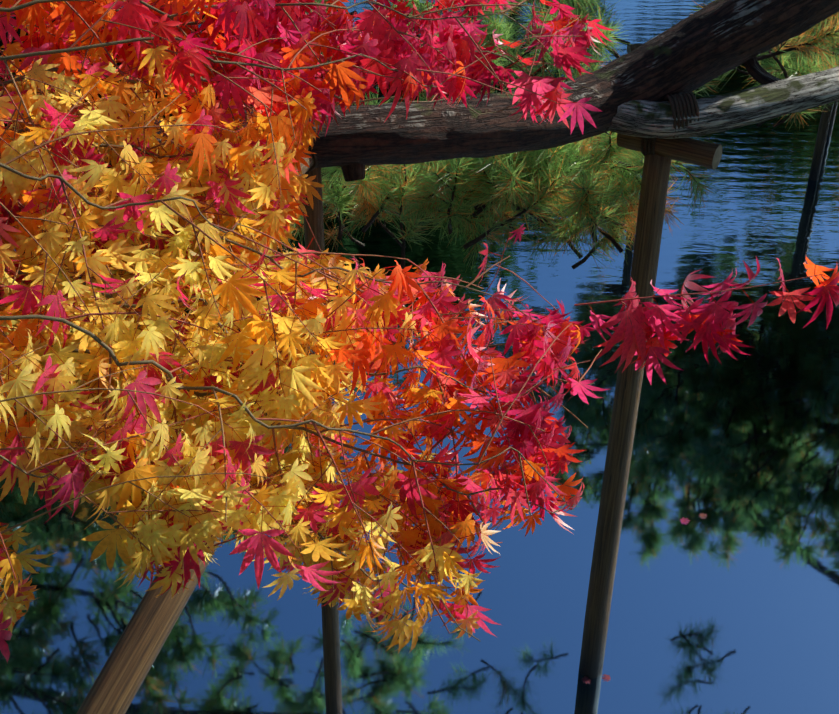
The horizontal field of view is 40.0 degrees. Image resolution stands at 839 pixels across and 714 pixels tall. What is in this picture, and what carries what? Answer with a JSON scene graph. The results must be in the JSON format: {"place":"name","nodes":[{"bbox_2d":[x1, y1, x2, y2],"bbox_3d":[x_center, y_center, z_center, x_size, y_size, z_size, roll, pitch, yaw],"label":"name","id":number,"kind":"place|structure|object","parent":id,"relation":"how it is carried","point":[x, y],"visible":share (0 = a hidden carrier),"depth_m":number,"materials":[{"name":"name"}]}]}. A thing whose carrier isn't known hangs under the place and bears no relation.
{"place":"outdoors","nodes":[
{"label":"outdoors","id":0,"kind":"place"},
{"bbox_2d":[0,0,838,713],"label":"pond water","id":1,"kind":"structure","parent":0,"point":[728,602],"depth_m":4.40,"materials":[{"name":"blue liquid"}]},
{"bbox_2d":[582,513,705,683],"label":"floating leaves","id":2,"kind":"object","parent":1,"relation":"on","point":[607,677],"visible":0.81,"depth_m":3.87,"materials":[{"name":"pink plant"}]},
{"bbox_3d":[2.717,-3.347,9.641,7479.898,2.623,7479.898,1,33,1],"label":"terrain ground","id":3,"kind":"structure","parent":0,"visible":0},
{"bbox_2d":[77,303,327,713],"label":"wooden post","id":4,"kind":"object","parent":3,"relation":"on","point":[114,689],"visible":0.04,"depth_m":2.18,"materials":[{"name":"brown wood"}]},
{"bbox_2d":[295,151,342,713],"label":"timber prop","id":5,"kind":"object","parent":3,"relation":"on","point":[331,644],"visible":0.21,"depth_m":3.38,"materials":[{"name":"brown wood"}]},
{"bbox_2d":[0,0,838,662],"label":"maple tree","id":6,"kind":"object","parent":3,"relation":"on","point":[90,368],"visible":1,"depth_m":1.63,"materials":[{"name":"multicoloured plant"}]},
{"bbox_2d":[32,0,838,272],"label":"pine tree","id":7,"kind":"object","parent":3,"relation":"on","point":[506,163],"visible":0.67,"depth_m":2.89,"materials":[{"name":"green plant"}]},
{"bbox_2d":[627,42,645,165],"bbox_3d":[1.384,-1.147,7.281,0.308,1.706,0.090,-10,34,-15],"label":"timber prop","id":8,"kind":"object","parent":3,"relation":"on","point":[631,47],"visible":0.02,"depth_m":6.79,"materials":[{"name":"brown wood"}]},
{"bbox_2d":[579,92,722,678],"bbox_3d":[0.606,0.565,3.579,0.267,2.868,0.179,18,37,25],"label":"timber prop","id":9,"kind":"object","parent":3,"relation":"on","point":[659,154],"visible":0.73,"depth_m":3.27,"materials":[{"name":"brown wood"}]},
{"bbox_2d":[809,58,838,180],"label":"timber prop","id":10,"kind":"object","parent":3,"relation":"on","point":[817,159],"visible":0.35,"depth_m":7.10,"materials":[{"name":"brown wood"}]},
{"bbox_2d":[827,101,837,136],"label":"timber prop","id":11,"kind":"object","parent":3,"relation":"on","point":[832,120],"visible":0.17,"depth_m":7.76,"materials":[{"name":"grey wood"}]}
]}

